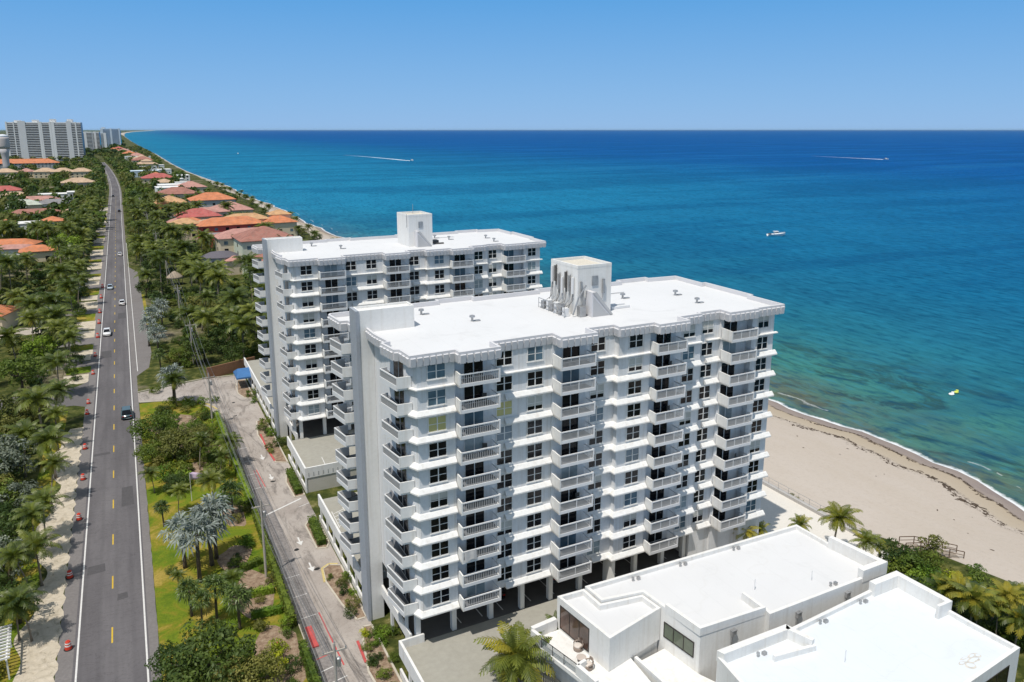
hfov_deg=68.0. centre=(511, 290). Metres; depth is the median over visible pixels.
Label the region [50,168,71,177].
house
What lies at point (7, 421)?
leafy tree
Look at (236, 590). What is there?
fan palm
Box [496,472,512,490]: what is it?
window
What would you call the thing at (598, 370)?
window
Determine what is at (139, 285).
leafy tree
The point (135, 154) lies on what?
house
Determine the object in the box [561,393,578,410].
sliding door
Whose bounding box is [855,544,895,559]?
terrace
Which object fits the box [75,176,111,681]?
edge line marking
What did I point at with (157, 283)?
leafy tree
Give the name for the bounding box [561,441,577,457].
sliding door
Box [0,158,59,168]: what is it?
clubhouse
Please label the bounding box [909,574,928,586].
shrub
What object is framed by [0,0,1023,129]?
sky
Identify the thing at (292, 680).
shrub
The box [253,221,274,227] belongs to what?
coconut palm
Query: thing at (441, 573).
window
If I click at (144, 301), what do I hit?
lawn
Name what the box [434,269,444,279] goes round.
window
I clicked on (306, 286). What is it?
window
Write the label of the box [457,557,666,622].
bay marking
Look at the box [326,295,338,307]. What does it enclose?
sliding door
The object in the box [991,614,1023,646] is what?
shrub
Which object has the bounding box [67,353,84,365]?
shrub
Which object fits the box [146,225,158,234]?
coconut palm
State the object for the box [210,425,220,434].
shrub
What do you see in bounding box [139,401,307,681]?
lawn
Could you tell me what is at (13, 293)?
coconut palm
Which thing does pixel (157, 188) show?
house
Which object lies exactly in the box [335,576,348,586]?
shrub
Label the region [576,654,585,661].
round table
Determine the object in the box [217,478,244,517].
fan palm
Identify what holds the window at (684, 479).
in the apartment tower at (577, 378)
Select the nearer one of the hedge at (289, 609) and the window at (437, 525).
the window at (437, 525)
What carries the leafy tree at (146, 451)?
on the lawn at (173, 616)
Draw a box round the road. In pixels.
[72,162,150,681]
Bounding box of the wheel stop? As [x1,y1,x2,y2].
[305,626,318,647]
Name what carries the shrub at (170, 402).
on the lawn at (173, 616)
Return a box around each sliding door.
[284,265,287,272]
[285,281,288,288]
[286,297,289,304]
[287,313,290,320]
[324,264,336,276]
[325,279,337,291]
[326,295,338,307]
[326,310,338,322]
[327,327,339,338]
[329,356,340,368]
[330,373,342,383]
[331,401,343,412]
[389,259,401,270]
[390,273,401,285]
[390,289,401,300]
[393,360,403,376]
[394,390,404,403]
[395,417,405,430]
[396,443,406,456]
[397,469,406,481]
[398,494,407,506]
[398,519,408,531]
[399,543,409,555]
[400,568,410,579]
[402,592,410,603]
[454,254,464,264]
[454,268,465,279]
[455,282,465,293]
[463,360,482,378]
[463,384,483,404]
[464,410,483,429]
[464,436,483,454]
[465,461,483,478]
[465,486,484,501]
[465,510,484,526]
[466,535,484,550]
[466,559,484,574]
[466,582,484,596]
[503,250,513,260]
[503,263,513,274]
[503,278,513,288]
[559,533,576,547]
[559,555,575,569]
[560,465,577,479]
[560,488,576,502]
[560,511,576,525]
[560,605,588,652]
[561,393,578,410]
[561,417,578,433]
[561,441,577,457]
[562,346,579,362]
[562,368,579,387]
[647,531,662,542]
[648,510,663,521]
[649,489,663,500]
[650,467,664,479]
[651,445,665,457]
[652,423,666,435]
[653,400,667,414]
[654,377,668,392]
[655,332,670,346]
[655,354,670,369]
[712,507,725,520]
[713,487,726,500]
[714,467,727,480]
[716,447,729,460]
[717,426,730,439]
[718,405,731,418]
[719,384,733,398]
[721,362,734,377]
[722,341,735,356]
[723,320,737,334]
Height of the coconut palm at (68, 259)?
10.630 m
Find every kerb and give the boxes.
[138,375,233,391]
[217,410,320,680]
[235,379,253,398]
[256,418,287,462]
[260,434,275,460]
[285,471,304,497]
[305,519,329,548]
[321,563,337,581]
[323,564,366,620]
[356,640,366,662]
[362,624,402,681]
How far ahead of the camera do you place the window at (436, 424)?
73.18 m
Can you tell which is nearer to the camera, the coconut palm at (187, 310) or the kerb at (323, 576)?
the kerb at (323, 576)
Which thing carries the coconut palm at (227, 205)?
on the ground at (148, 378)
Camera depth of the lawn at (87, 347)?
195.83 m
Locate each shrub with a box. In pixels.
[0,654,7,676]
[32,457,46,465]
[62,348,76,358]
[63,364,77,371]
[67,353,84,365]
[70,344,81,352]
[70,371,82,380]
[71,304,86,311]
[71,308,86,316]
[75,287,89,297]
[148,385,161,393]
[151,456,168,467]
[154,404,168,413]
[155,343,169,349]
[156,462,174,481]
[162,396,177,408]
[163,354,175,362]
[164,564,177,574]
[165,444,183,458]
[167,460,188,473]
[172,319,183,328]
[173,336,183,343]
[175,447,200,462]
[175,463,191,476]
[175,469,192,483]
[178,337,188,345]
[178,356,193,367]
[178,422,191,430]
[179,405,191,413]
[180,396,193,405]
[183,399,196,406]
[187,418,203,428]
[191,410,206,419]
[196,395,207,403]
[196,446,217,457]
[197,457,210,466]
[198,403,205,409]
[199,462,219,477]
[200,410,214,420]
[203,418,217,426]
[206,453,219,462]
[208,395,219,402]
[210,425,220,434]
[210,439,227,452]
[210,457,231,473]
[213,469,225,482]
[218,645,231,661]
[226,556,242,567]
[230,512,243,522]
[234,499,249,511]
[238,533,255,548]
[242,505,250,513]
[245,388,256,396]
[247,654,267,677]
[253,594,265,603]
[253,618,269,631]
[255,424,264,429]
[258,416,270,425]
[258,564,268,573]
[262,650,288,676]
[264,442,272,448]
[264,572,276,586]
[265,645,280,657]
[266,430,274,436]
[267,636,290,657]
[272,435,286,446]
[278,615,293,633]
[280,618,293,629]
[281,628,292,638]
[281,653,302,674]
[286,675,299,681]
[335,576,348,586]
[339,584,350,594]
[343,606,357,618]
[344,571,354,581]
[344,595,360,610]
[348,588,357,595]
[358,628,369,637]
[360,639,374,650]
[365,625,380,638]
[365,652,380,666]
[372,632,387,646]
[373,623,392,639]
[375,666,392,679]
[376,652,383,660]
[385,624,400,636]
[387,651,399,661]
[879,537,921,568]
[879,554,901,573]
[888,556,917,575]
[892,549,932,573]
[904,568,931,587]
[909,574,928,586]
[912,563,947,587]
[913,546,943,568]
[917,534,948,560]
[933,569,959,579]
[937,562,961,575]
[947,595,968,614]
[952,604,982,622]
[966,563,986,578]
[967,568,997,591]
[970,604,1006,627]
[977,617,1007,640]
[986,614,1014,639]
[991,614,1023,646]
[1005,628,1023,651]
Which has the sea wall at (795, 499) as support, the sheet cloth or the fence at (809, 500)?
the fence at (809, 500)
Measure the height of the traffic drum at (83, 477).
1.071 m
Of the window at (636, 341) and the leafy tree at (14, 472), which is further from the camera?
the leafy tree at (14, 472)
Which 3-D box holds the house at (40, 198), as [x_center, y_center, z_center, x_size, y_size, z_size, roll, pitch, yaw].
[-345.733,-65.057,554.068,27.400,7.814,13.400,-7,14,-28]
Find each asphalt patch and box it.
[87,563,105,575]
[93,452,109,456]
[101,350,111,358]
[117,592,127,600]
[118,313,125,318]
[122,486,133,506]
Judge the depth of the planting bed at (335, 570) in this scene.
93.32 m
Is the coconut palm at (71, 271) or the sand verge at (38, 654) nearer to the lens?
the sand verge at (38, 654)
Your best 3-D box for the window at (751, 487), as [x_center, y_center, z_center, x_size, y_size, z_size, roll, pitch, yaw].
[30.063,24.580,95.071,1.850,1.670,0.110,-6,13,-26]
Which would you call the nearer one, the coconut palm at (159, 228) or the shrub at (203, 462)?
the shrub at (203, 462)
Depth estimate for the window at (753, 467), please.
94.54 m
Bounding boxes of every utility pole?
[173,286,180,319]
[185,321,194,362]
[202,374,213,422]
[252,499,269,577]
[322,641,346,681]
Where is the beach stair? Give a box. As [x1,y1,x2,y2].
[897,536,964,558]
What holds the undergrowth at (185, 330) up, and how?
on the ground at (148, 378)
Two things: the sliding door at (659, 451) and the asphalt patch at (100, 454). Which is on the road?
the asphalt patch at (100, 454)
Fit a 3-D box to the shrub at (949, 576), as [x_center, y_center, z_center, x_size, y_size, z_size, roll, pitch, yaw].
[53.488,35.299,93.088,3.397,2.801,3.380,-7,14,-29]
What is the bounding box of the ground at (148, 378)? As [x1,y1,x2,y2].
[0,130,1023,681]
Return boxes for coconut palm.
[0,219,15,227]
[0,221,19,237]
[0,251,17,293]
[0,253,23,289]
[0,286,32,324]
[0,325,29,358]
[0,417,49,476]
[0,540,35,583]
[0,581,39,640]
[0,584,46,641]
[5,526,62,585]
[10,381,62,427]
[10,498,52,557]
[11,293,53,334]
[15,251,38,280]
[15,308,43,339]
[17,484,70,538]
[18,310,42,340]
[24,421,74,478]
[25,219,46,239]
[33,303,63,318]
[34,304,78,351]
[34,451,71,506]
[35,349,79,397]
[36,223,56,241]
[36,290,74,333]
[38,316,78,353]
[38,405,70,449]
[39,219,54,245]
[41,378,76,424]
[43,262,77,280]
[47,236,69,263]
[52,221,78,259]
[52,322,83,356]
[53,276,83,314]
[55,328,83,372]
[56,247,82,274]
[59,294,73,306]
[60,210,81,220]
[60,243,86,258]
[60,257,82,284]
[60,262,79,278]
[63,258,93,284]
[67,216,87,227]
[67,246,84,272]
[67,271,92,302]
[68,226,91,258]
[71,212,91,222]
[75,223,94,232]
[75,243,89,256]
[76,207,90,213]
[76,238,93,257]
[78,204,93,209]
[79,218,96,227]
[80,206,94,213]
[82,201,97,207]
[83,189,97,194]
[84,195,98,200]
[86,216,101,225]
[90,198,107,209]
[123,196,137,212]
[125,233,151,258]
[126,203,142,220]
[127,220,146,234]
[127,241,148,260]
[129,207,146,219]
[132,219,148,233]
[134,266,159,293]
[137,200,149,215]
[137,466,161,492]
[139,193,151,200]
[139,202,151,215]
[140,248,176,298]
[141,243,164,269]
[143,238,165,265]
[144,202,157,222]
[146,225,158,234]
[148,192,166,204]
[148,209,165,221]
[150,204,163,210]
[150,221,170,248]
[157,222,183,238]
[159,370,189,405]
[160,204,176,216]
[160,237,174,264]
[164,239,179,270]
[164,250,184,271]
[167,230,186,255]
[167,480,191,512]
[168,568,188,593]
[169,206,185,216]
[170,201,188,210]
[170,238,196,260]
[172,304,205,336]
[174,259,195,284]
[176,223,198,253]
[181,194,195,201]
[181,251,206,283]
[183,202,192,209]
[183,258,215,303]
[186,264,216,292]
[187,254,204,285]
[187,304,226,353]
[189,431,212,469]
[190,200,206,208]
[191,228,213,249]
[194,288,217,330]
[195,467,225,503]
[196,233,214,251]
[202,267,232,293]
[203,259,232,290]
[203,270,227,296]
[211,448,232,478]
[212,431,244,466]
[214,293,241,308]
[215,304,252,341]
[216,285,253,320]
[217,200,234,210]
[220,567,245,600]
[223,278,247,290]
[223,312,260,358]
[232,251,262,300]
[238,300,261,332]
[240,263,263,279]
[249,297,266,317]
[250,283,264,294]
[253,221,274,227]
[294,225,302,231]
[302,223,312,230]
[308,230,320,237]
[473,620,555,681]
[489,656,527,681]
[546,611,557,630]
[733,526,761,539]
[758,520,770,534]
[787,513,811,530]
[818,501,863,536]
[848,527,884,554]
[872,539,885,556]
[920,570,960,602]
[937,570,971,612]
[945,577,1007,621]
[961,601,993,623]
[983,594,1012,634]
[985,578,1023,630]
[993,598,1023,644]
[1000,580,1023,623]
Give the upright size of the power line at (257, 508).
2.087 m
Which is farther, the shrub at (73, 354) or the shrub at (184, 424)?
the shrub at (73, 354)
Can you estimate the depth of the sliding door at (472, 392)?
75.17 m
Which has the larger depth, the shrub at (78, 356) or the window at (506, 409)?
the shrub at (78, 356)
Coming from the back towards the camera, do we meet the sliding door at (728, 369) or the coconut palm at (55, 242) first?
the coconut palm at (55, 242)
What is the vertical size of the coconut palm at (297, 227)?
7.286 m
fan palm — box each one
[149,291,163,316]
[151,348,166,372]
[152,499,170,526]
[174,576,201,616]
[187,590,211,628]
[197,573,229,621]
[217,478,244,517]
[219,582,252,629]
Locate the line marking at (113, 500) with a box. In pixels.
[111,220,115,642]
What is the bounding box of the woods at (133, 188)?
[95,145,237,208]
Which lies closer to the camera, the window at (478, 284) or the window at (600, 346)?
the window at (600, 346)
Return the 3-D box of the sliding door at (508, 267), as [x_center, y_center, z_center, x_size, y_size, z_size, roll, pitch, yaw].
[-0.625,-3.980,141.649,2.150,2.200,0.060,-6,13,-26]
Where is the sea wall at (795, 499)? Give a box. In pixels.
[762,480,871,542]
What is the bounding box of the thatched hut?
[166,271,182,284]
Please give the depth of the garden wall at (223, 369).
174.04 m
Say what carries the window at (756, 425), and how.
in the apartment tower at (577, 378)
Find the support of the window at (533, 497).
in the apartment tower at (577, 378)
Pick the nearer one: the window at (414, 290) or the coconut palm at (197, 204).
the window at (414, 290)
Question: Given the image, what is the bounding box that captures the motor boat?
[767,231,784,235]
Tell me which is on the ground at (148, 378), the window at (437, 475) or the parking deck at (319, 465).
the parking deck at (319, 465)
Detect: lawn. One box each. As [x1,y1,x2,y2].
[0,411,67,681]
[66,366,90,374]
[70,345,92,350]
[77,313,95,321]
[82,288,98,295]
[89,259,101,262]
[93,246,103,249]
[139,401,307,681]
[141,294,147,324]
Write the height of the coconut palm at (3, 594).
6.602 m
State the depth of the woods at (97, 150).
1689.94 m
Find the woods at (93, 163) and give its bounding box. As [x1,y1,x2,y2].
[0,151,108,241]
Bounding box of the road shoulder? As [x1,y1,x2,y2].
[55,162,160,681]
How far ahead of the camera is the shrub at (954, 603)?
87.84 m
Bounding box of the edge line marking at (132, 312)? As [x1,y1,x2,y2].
[126,243,137,370]
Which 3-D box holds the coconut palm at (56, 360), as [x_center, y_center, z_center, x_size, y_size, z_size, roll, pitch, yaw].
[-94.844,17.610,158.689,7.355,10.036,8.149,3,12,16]
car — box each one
[103,328,110,335]
[119,299,124,304]
[121,406,132,419]
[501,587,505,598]
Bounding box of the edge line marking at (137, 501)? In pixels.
[112,172,148,681]
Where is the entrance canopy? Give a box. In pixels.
[233,367,250,388]
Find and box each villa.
[531,524,887,681]
[716,571,1019,681]
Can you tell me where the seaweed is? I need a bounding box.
[778,417,1021,550]
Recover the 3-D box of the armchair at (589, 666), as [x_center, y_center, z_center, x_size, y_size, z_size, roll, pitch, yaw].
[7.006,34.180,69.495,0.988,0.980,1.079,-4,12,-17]
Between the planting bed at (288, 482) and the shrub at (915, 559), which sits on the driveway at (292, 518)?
the planting bed at (288, 482)
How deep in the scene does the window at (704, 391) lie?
89.79 m
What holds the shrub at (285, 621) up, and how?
on the planting bed at (266, 636)
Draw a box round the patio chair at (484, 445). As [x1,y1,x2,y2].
[482,443,486,453]
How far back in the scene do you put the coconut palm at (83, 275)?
239.67 m
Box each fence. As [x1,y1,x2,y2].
[224,418,324,681]
[765,477,880,539]
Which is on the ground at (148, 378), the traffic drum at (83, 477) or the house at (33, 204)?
the house at (33, 204)
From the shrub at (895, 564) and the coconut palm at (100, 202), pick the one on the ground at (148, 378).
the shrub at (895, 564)
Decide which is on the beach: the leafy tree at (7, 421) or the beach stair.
the beach stair
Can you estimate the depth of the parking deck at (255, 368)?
158.80 m
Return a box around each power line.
[141,199,344,643]
[143,208,333,640]
[144,213,333,660]
[145,216,322,651]
[147,218,333,665]
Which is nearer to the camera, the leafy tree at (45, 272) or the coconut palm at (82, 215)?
the leafy tree at (45, 272)
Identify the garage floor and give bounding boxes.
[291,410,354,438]
[383,548,680,639]
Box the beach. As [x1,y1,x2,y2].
[121,130,1023,584]
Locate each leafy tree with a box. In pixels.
[0,353,48,387]
[0,387,37,423]
[0,403,17,426]
[0,415,34,435]
[0,433,41,482]
[0,454,22,477]
[0,473,19,498]
[0,478,24,507]
[0,479,43,517]
[0,498,24,521]
[0,511,35,543]
[0,519,15,539]
[0,529,13,547]
[0,535,35,583]
[0,568,11,586]
[0,575,40,623]
[1,281,22,293]
[4,263,25,277]
[4,390,22,413]
[11,399,48,429]
[18,355,46,373]
[19,334,60,366]
[26,343,50,356]
[43,269,53,277]
[45,233,84,258]
[55,286,76,295]
[64,294,76,309]
[126,410,179,441]
[128,226,142,234]
[132,439,168,463]
[134,281,153,297]
[139,258,159,269]
[140,269,158,279]
[143,232,157,240]
[144,635,217,681]
[151,427,198,458]
[152,277,172,294]
[160,616,257,681]
[161,471,189,492]
[167,346,188,364]
[176,293,196,307]
[181,337,212,364]
[183,423,216,445]
[184,295,209,310]
[186,245,199,253]
[186,285,199,293]
[187,338,217,362]
[192,250,205,259]
[197,243,208,254]
[204,322,241,354]
[206,299,225,317]
[212,305,231,326]
[212,644,286,681]
[218,341,249,362]
[219,314,238,332]
[242,278,256,295]
[249,332,257,344]
[251,331,268,357]
[297,227,307,233]
[311,234,322,239]
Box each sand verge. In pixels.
[13,427,83,681]
[64,374,88,385]
[69,349,92,355]
[71,354,90,361]
[74,330,94,338]
[75,321,95,330]
[80,301,97,308]
[81,295,97,300]
[84,281,98,285]
[86,276,100,279]
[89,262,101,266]
[90,252,102,255]
[91,250,102,252]
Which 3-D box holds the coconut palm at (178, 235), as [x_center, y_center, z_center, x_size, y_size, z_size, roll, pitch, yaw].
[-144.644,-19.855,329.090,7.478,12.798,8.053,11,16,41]
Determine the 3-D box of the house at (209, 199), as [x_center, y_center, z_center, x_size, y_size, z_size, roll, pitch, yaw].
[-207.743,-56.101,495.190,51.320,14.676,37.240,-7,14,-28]
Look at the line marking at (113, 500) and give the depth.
112.89 m
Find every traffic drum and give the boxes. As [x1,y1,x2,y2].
[64,640,73,651]
[66,570,73,579]
[76,513,82,520]
[80,473,86,480]
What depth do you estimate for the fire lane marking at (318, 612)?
84.81 m
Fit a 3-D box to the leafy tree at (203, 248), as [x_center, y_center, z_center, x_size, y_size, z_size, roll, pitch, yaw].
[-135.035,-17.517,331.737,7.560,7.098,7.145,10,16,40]
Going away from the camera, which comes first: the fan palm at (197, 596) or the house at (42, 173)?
the fan palm at (197, 596)
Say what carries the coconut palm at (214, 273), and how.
on the ground at (148, 378)
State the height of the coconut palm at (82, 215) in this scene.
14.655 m
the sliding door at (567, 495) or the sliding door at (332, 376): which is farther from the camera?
the sliding door at (332, 376)
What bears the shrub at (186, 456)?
on the lawn at (173, 616)
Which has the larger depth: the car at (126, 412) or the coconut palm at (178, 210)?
the coconut palm at (178, 210)
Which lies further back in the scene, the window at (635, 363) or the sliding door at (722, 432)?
the sliding door at (722, 432)
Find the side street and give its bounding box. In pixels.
[0,381,88,409]
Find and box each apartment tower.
[5,119,85,160]
[83,132,93,149]
[93,132,101,148]
[100,127,121,147]
[100,133,107,147]
[251,204,545,440]
[327,256,784,647]
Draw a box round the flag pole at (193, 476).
[189,472,202,498]
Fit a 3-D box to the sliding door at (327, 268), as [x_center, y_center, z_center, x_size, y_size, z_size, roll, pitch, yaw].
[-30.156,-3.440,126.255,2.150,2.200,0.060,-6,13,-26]
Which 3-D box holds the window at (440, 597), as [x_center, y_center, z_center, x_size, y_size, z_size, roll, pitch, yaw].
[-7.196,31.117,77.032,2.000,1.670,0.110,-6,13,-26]
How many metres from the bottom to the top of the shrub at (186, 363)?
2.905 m
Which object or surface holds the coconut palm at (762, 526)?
on the terrace at (779, 509)
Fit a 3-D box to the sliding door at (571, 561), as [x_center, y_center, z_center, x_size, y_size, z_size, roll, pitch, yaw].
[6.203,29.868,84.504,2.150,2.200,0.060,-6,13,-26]
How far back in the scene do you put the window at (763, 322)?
90.70 m
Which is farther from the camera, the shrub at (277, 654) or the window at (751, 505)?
the window at (751, 505)
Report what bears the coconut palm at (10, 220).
on the ground at (148, 378)
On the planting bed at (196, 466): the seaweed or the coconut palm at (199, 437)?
the coconut palm at (199, 437)
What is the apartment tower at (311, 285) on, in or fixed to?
on the ground at (148, 378)
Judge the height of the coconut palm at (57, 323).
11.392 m
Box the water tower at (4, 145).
[0,134,9,167]
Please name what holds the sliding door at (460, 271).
in the apartment tower at (311, 285)
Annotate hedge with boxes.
[214,410,254,507]
[239,554,262,571]
[248,582,275,598]
[250,602,283,619]
[252,508,296,627]
[285,467,302,494]
[298,639,321,681]
[307,514,326,545]
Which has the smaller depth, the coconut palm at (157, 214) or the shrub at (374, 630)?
the shrub at (374, 630)
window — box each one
[300,265,312,275]
[301,281,313,291]
[302,297,313,307]
[303,312,314,323]
[304,328,315,338]
[305,343,316,354]
[305,359,316,369]
[306,374,317,384]
[307,389,318,399]
[308,404,319,414]
[345,261,356,270]
[346,276,356,286]
[346,292,357,301]
[366,259,376,269]
[366,274,377,284]
[367,290,377,299]
[409,256,418,265]
[409,271,418,280]
[409,286,419,295]
[426,362,445,380]
[427,388,446,407]
[428,414,446,433]
[428,440,447,459]
[429,466,447,485]
[429,491,448,510]
[430,516,448,534]
[431,540,449,559]
[431,564,449,582]
[432,588,450,606]
[434,255,443,264]
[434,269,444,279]
[435,284,444,293]
[474,251,482,260]
[474,265,482,274]
[474,279,482,288]
[488,250,496,258]
[488,264,496,272]
[488,278,496,287]
[496,349,512,367]
[496,375,512,392]
[496,400,512,417]
[496,424,512,442]
[496,448,512,466]
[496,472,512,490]
[496,496,512,514]
[496,520,512,537]
[496,543,512,560]
[496,565,512,582]
[526,370,543,387]
[526,394,542,412]
[526,418,542,436]
[526,442,542,459]
[526,466,542,483]
[526,489,542,506]
[526,512,541,529]
[526,535,541,552]
[526,557,541,574]
[527,247,535,256]
[527,261,535,270]
[527,275,535,284]
[527,345,543,362]
[585,540,599,556]
[586,519,600,534]
[587,475,601,491]
[587,497,601,513]
[588,429,602,446]
[588,452,602,468]
[589,383,604,399]
[589,406,603,423]
[590,336,605,352]
[590,360,604,376]
[622,513,636,528]
[622,534,635,550]
[623,491,637,507]
[624,469,638,485]
[625,425,639,441]
[625,447,638,463]
[626,402,640,418]
[627,379,641,395]
[628,334,643,349]
[628,356,642,372]
[663,622,693,657]
[673,516,685,530]
[674,495,686,510]
[675,474,687,489]
[676,454,688,468]
[677,432,689,447]
[678,411,690,426]
[680,389,692,404]
[681,367,693,383]
[682,345,694,360]
[683,324,695,338]
[691,509,702,523]
[692,489,703,503]
[693,468,705,483]
[695,448,706,463]
[696,427,707,442]
[697,406,708,421]
[698,385,709,400]
[699,363,711,378]
[700,341,712,356]
[701,320,713,334]
[744,499,755,513]
[746,479,757,493]
[747,460,758,474]
[749,439,760,453]
[750,419,761,433]
[752,399,763,413]
[753,378,764,392]
[755,357,766,371]
[756,336,767,350]
[758,315,769,328]
[986,665,1009,681]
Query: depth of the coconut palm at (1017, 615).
80.24 m
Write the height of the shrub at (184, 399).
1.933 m
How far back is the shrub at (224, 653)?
79.96 m
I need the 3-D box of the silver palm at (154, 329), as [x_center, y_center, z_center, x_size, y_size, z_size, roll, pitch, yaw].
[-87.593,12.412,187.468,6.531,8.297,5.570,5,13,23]
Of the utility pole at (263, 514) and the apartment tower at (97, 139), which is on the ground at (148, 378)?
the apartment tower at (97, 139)
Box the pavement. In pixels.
[128,268,150,375]
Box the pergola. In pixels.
[0,624,11,679]
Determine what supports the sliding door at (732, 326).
in the apartment tower at (577, 378)
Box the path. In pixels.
[0,327,47,338]
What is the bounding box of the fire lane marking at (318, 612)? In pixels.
[253,470,344,664]
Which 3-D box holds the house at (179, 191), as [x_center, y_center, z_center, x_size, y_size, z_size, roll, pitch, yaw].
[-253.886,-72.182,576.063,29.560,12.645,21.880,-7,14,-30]
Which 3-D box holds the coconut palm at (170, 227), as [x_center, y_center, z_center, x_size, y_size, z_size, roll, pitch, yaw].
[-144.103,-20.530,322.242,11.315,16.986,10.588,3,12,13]
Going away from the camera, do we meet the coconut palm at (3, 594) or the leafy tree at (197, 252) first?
the coconut palm at (3, 594)
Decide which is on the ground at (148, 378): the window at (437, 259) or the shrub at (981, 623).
the shrub at (981, 623)
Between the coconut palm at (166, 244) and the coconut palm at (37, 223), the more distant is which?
the coconut palm at (37, 223)
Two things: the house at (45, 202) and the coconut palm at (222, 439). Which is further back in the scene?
the house at (45, 202)
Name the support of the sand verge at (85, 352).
on the ground at (148, 378)
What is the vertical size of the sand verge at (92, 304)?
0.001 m
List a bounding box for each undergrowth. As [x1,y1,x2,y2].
[0,232,84,475]
[129,208,262,357]
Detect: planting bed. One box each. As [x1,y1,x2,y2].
[150,414,202,433]
[173,440,220,456]
[179,462,221,479]
[217,545,251,570]
[223,502,245,525]
[233,569,274,619]
[237,380,251,397]
[254,625,305,681]
[257,421,286,461]
[287,478,302,496]
[306,523,327,546]
[324,565,364,617]
[364,626,399,681]
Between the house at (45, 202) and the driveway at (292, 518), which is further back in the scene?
the house at (45, 202)
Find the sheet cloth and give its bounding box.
[464,549,476,562]
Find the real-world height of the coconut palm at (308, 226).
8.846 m
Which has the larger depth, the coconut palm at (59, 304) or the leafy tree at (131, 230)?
the leafy tree at (131, 230)
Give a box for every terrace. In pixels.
[759,484,862,545]
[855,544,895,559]
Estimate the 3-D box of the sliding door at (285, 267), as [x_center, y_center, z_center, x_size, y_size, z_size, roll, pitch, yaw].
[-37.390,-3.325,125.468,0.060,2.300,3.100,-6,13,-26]
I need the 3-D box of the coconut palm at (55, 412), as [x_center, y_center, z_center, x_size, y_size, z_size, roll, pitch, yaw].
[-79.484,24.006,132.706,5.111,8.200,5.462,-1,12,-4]
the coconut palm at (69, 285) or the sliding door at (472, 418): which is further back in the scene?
the coconut palm at (69, 285)
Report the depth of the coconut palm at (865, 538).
94.22 m
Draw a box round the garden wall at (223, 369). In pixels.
[206,356,254,378]
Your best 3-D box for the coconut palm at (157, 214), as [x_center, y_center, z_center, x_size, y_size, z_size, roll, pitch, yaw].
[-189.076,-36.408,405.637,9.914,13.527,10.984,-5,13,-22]
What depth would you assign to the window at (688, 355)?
87.18 m
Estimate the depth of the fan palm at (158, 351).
173.93 m
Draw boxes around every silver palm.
[138,316,158,346]
[140,305,163,338]
[145,324,168,354]
[150,297,170,323]
[155,510,198,568]
[156,363,186,404]
[171,511,222,583]
[187,501,231,565]
[191,491,237,559]
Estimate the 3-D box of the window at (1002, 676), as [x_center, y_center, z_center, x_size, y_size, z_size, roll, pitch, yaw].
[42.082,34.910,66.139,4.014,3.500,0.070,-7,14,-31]
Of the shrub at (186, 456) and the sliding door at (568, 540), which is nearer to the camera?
the sliding door at (568, 540)
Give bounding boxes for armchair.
[573,637,583,651]
[585,656,593,670]
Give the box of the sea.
[124,130,1023,510]
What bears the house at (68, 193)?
on the ground at (148, 378)
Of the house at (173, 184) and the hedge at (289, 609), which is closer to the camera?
the hedge at (289, 609)
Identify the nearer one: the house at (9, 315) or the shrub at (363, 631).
the shrub at (363, 631)
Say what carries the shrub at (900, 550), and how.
on the ground at (148, 378)
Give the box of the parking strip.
[228,423,345,681]
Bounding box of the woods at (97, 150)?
[85,139,126,153]
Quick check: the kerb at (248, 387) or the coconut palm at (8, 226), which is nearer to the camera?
the kerb at (248, 387)
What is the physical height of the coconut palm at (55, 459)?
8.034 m
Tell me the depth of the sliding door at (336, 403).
130.97 m
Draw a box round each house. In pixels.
[0,168,17,178]
[0,186,22,197]
[0,238,42,254]
[0,305,21,328]
[1,216,63,236]
[2,191,23,198]
[4,199,42,210]
[11,208,67,219]
[18,195,59,200]
[18,244,57,261]
[19,168,34,177]
[33,168,54,177]
[38,191,74,199]
[38,199,70,206]
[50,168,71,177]
[60,177,93,186]
[69,168,92,177]
[130,168,171,176]
[131,153,150,157]
[131,156,152,161]
[137,159,163,168]
[140,173,183,183]
[153,192,235,218]
[154,186,177,191]
[157,179,170,183]
[157,181,186,185]
[157,187,197,198]
[166,207,230,222]
[168,209,297,246]
[176,174,189,180]
[176,181,206,193]
[201,251,241,274]
[211,201,253,214]
[214,226,292,274]
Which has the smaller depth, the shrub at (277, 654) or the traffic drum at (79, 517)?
the shrub at (277, 654)
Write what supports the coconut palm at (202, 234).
on the ground at (148, 378)
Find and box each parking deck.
[244,357,288,430]
[287,429,356,492]
[318,492,387,603]
[399,599,560,681]
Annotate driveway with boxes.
[47,360,91,370]
[60,338,92,346]
[66,308,96,315]
[79,256,102,260]
[79,285,99,288]
[88,270,100,273]
[138,376,372,681]
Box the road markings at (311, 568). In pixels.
[241,447,346,681]
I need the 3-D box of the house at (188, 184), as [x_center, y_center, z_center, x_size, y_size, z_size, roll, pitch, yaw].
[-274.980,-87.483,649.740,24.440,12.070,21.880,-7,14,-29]
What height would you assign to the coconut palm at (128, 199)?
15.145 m
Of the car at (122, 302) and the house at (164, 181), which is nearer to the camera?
the car at (122, 302)
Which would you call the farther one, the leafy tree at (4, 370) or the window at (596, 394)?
the leafy tree at (4, 370)

